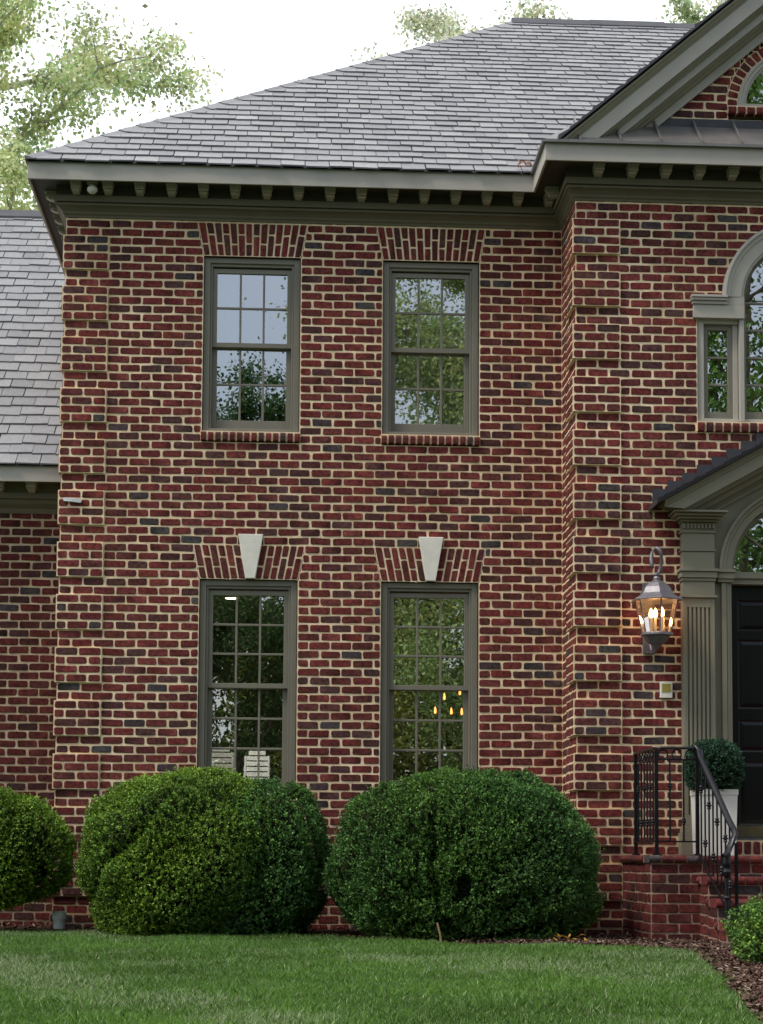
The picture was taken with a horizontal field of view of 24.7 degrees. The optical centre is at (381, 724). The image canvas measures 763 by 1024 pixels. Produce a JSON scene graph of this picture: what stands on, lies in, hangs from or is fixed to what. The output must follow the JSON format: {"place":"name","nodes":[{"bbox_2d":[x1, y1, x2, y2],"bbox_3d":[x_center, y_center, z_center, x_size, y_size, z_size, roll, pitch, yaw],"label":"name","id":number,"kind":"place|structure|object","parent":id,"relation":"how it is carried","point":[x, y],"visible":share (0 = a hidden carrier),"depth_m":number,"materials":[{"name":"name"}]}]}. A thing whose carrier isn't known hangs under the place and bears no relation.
{"place":"outdoors","nodes":[
{"label":"outdoors","id":0,"kind":"place"},
{"bbox_2d":[0,0,718,209],"label":"sky","id":1,"kind":"structure","parent":0,"point":[260,45],"materials":[{"name":"white"}]},
{"bbox_2d":[0,927,762,1023],"bbox_3d":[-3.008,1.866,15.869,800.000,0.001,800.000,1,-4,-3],"label":"ground","id":2,"kind":"structure","parent":0,"point":[403,1000],"depth_m":8.66,"materials":[{"name":"green plant"}]},
{"bbox_2d":[0,0,227,210],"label":"leafy tree","id":3,"kind":"object","parent":2,"relation":"on","point":[77,76],"visible":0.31,"depth_m":29.09,"materials":[{"name":"green plant"}]},
{"bbox_2d":[0,922,762,1021],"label":"mulch bed","id":4,"kind":"object","parent":2,"relation":"on","point":[365,936],"depth_m":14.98,"materials":[{"name":"brown wood"}]},
{"bbox_2d":[0,786,77,912],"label":"boxwood shrub","id":5,"kind":"object","parent":4,"relation":"on","point":[30,855],"visible":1,"depth_m":14.81,"materials":[{"name":"green plant"}]},
{"bbox_2d":[52,911,66,928],"bbox_3d":[-2.821,1.712,15.227,0.128,0.152,0.128,1,-4,-3],"label":"drain cap","id":6,"kind":"object","parent":4,"relation":"on","point":[59,918],"visible":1,"depth_m":15.18,"materials":[{"name":"white plastic"}]},
{"bbox_2d":[75,764,281,935],"bbox_3d":[-1.660,1.113,14.920,1.950,1.562,1.852,1,-4,-3],"label":"boxwood shrub","id":7,"kind":"object","parent":4,"relation":"on","point":[150,861],"visible":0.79,"depth_m":14.29,"materials":[{"name":"green plant"}]},
{"bbox_2d":[207,775,333,935],"bbox_3d":[-1.045,1.125,14.992,1.311,1.402,1.593,1,-4,-3],"label":"boxwood shrub","id":8,"kind":"object","parent":4,"relation":"on","point":[294,894],"visible":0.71,"depth_m":14.41,"materials":[{"name":"green plant"}]},
{"bbox_2d":[320,764,606,940],"bbox_3d":[0.681,1.145,14.729,2.429,1.595,2.209,1,-4,-3],"label":"boxwood shrub","id":9,"kind":"object","parent":4,"relation":"on","point":[468,853],"visible":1,"depth_m":13.93,"materials":[{"name":"green plant"}]},
{"bbox_2d":[553,934,586,940],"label":"fallen leaves","id":10,"kind":"object","parent":4,"relation":"on","point":[569,935],"visible":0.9,"depth_m":13.59,"materials":[{"name":"brown plant"}]},
{"bbox_2d":[619,855,762,944],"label":"entrance steps","id":11,"kind":"structure","parent":4,"relation":"on","point":[670,896],"depth_m":14.24,"materials":[{"name":"brick"}]},
{"bbox_2d":[632,744,738,922],"bbox_3d":[2.422,0.884,14.320,0.394,1.441,1.744,2,-5,-25],"label":"iron railing","id":12,"kind":"object","parent":11,"relation":"on","point":[725,869],"visible":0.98,"depth_m":14.29,"materials":[{"name":"black metal"}]},
{"bbox_2d":[690,789,737,855],"bbox_3d":[2.861,0.846,14.961,0.340,0.565,0.340,1,-4,-3],"label":"planter","id":13,"kind":"object","parent":11,"relation":"on","point":[729,796],"visible":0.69,"depth_m":14.81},
{"bbox_2d":[681,738,746,791],"bbox_3d":[2.867,0.379,14.994,0.553,0.547,0.550,1,-4,-3],"label":"topiary ball","id":14,"kind":"object","parent":13,"relation":"in","point":[725,762],"visible":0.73,"depth_m":14.84,"materials":[{"name":"green plant"}]},
{"bbox_2d":[720,893,762,962],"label":"hedge","id":15,"kind":"object","parent":4,"relation":"on","point":[747,936],"visible":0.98,"depth_m":11.01,"materials":[{"name":"green plant"}]},
{"bbox_2d":[0,0,762,934],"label":"brick house","id":16,"kind":"structure","parent":2,"relation":"on","point":[348,384],"depth_m":16.29,"materials":[{"name":"brick"}]},
{"bbox_2d":[63,498,81,502],"bbox_3d":[-2.864,-2.077,16.144,0.174,0.045,0.050,1,-4,-3],"label":"wall clip","id":17,"kind":"object","parent":16,"relation":"attached to","point":[74,500],"depth_m":16.12,"materials":[{"name":"white plastic"}]},
{"bbox_2d":[87,181,97,193],"bbox_3d":[-2.693,-5.001,16.203,0.100,0.122,0.100,1,-4,-3],"label":"soffit light","id":18,"kind":"object","parent":16,"relation":"attached to","point":[92,188],"visible":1,"depth_m":16.17,"materials":[{"name":"white glass"}]},
{"bbox_2d":[212,750,233,771],"bbox_3d":[-1.611,0.717,17.479,0.400,0.952,0.419,1,-4,-3],"label":"slatted chair","id":19,"kind":"object","parent":16,"relation":"in","point":[222,760],"visible":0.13,"depth_m":17.32,"materials":[{"name":"white wood"}]},
{"bbox_2d":[223,596,240,599],"bbox_3d":[-1.594,-1.346,18.498,0.190,0.016,0.190,1,-4,-3],"label":"ceiling light","id":20,"kind":"object","parent":16,"relation":"attached to","point":[229,597],"visible":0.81,"depth_m":18.48,"materials":[{"name":"white"}]},
{"bbox_2d":[197,580,296,792],"bbox_3d":[-1.248,-0.353,16.223,0.905,1.981,0.120,1,-4,-3],"label":"window","id":21,"kind":"structure","parent":16,"relation":"in","point":[208,588],"depth_m":16.22,"materials":[{"name":"paint"}]},
{"bbox_2d":[200,257,300,442],"bbox_3d":[-1.226,-3.527,16.429,0.933,1.771,0.188,1,-4,-3],"label":"window","id":22,"kind":"structure","parent":16,"relation":"in","point":[213,430],"depth_m":16.44,"materials":[{"name":"paint"}]},
{"bbox_2d":[244,751,269,794],"bbox_3d":[-1.291,0.762,18.045,0.400,0.952,0.419,1,-4,-3],"label":"slatted chair","id":23,"kind":"object","parent":16,"relation":"in","point":[264,774],"visible":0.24,"depth_m":17.88,"materials":[{"name":"white wood"}]},
{"bbox_2d":[380,582,477,788],"bbox_3d":[0.442,-0.336,16.314,0.908,1.981,0.120,1,-4,-3],"label":"window","id":24,"kind":"structure","parent":16,"relation":"in","point":[390,590],"depth_m":16.31,"materials":[{"name":"paint"}]},
{"bbox_2d":[381,262,479,446],"bbox_3d":[0.464,-3.509,16.520,0.936,1.771,0.189,1,-4,-3],"label":"window","id":25,"kind":"structure","parent":16,"relation":"in","point":[466,435],"depth_m":16.53,"materials":[{"name":"paint"}]},
{"bbox_2d":[434,600,462,727],"bbox_3d":[0.721,-0.644,18.463,0.326,1.358,0.205,-4,-6,44],"label":"chandelier","id":26,"kind":"object","parent":16,"relation":"hanging from","point":[455,724],"visible":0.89,"depth_m":18.46,"materials":[{"name":"yellow metal"}]},
{"bbox_2d":[516,159,531,167],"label":"roof leaves","id":27,"kind":"object","parent":16,"relation":"on","point":[525,163],"visible":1,"depth_m":16.32,"materials":[{"name":"brown plant"}]},
{"bbox_2d":[631,546,682,654],"bbox_3d":[2.430,-1.101,15.376,0.412,0.952,0.487,1,-4,-3],"label":"wall lantern","id":28,"kind":"object","parent":16,"relation":"attached to","point":[656,590],"depth_m":15.34,"materials":[{"name":"grey metal"}]},
{"bbox_2d":[660,682,672,697],"bbox_3d":[2.545,-0.308,15.553,0.110,0.145,0.032,1,-4,-3],"label":"wall box","id":29,"kind":"object","parent":16,"relation":"attached to","point":[665,689],"visible":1,"depth_m":15.54,"materials":[{"name":"white plastic"}]},
{"bbox_2d":[690,230,762,421],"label":"window","id":30,"kind":"structure","parent":16,"relation":"in","point":[726,312],"depth_m":15.86,"materials":[{"name":"paint"}]},
{"bbox_2d":[731,586,762,837],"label":"door","id":31,"kind":"structure","parent":16,"relation":"in","point":[746,601],"depth_m":15.75,"materials":[{"name":"black wood"}]},
{"bbox_2d":[738,59,762,105],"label":"window","id":32,"kind":"structure","parent":16,"relation":"in","point":[757,69],"depth_m":16.04,"materials":[{"name":"grey wood"}]},
{"bbox_2d":[436,923,441,941],"bbox_3d":[0.448,1.623,13.448,0.052,0.183,0.018,-1,-4,13],"label":"stake","id":33,"kind":"object","parent":2,"relation":"on","point":[440,937],"visible":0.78,"depth_m":13.44,"materials":[{"name":"brown wood"}]},
{"bbox_2d":[350,0,572,60],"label":"leafy tree","id":34,"kind":"object","parent":2,"relation":"on","point":[437,27],"visible":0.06,"depth_m":47.27,"materials":[{"name":"green plant"}]},
{"bbox_2d":[653,0,726,23],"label":"leafy tree","id":35,"kind":"object","parent":2,"relation":"on","point":[692,15],"visible":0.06,"depth_m":49.51,"materials":[{"name":"green plant"}]}
]}

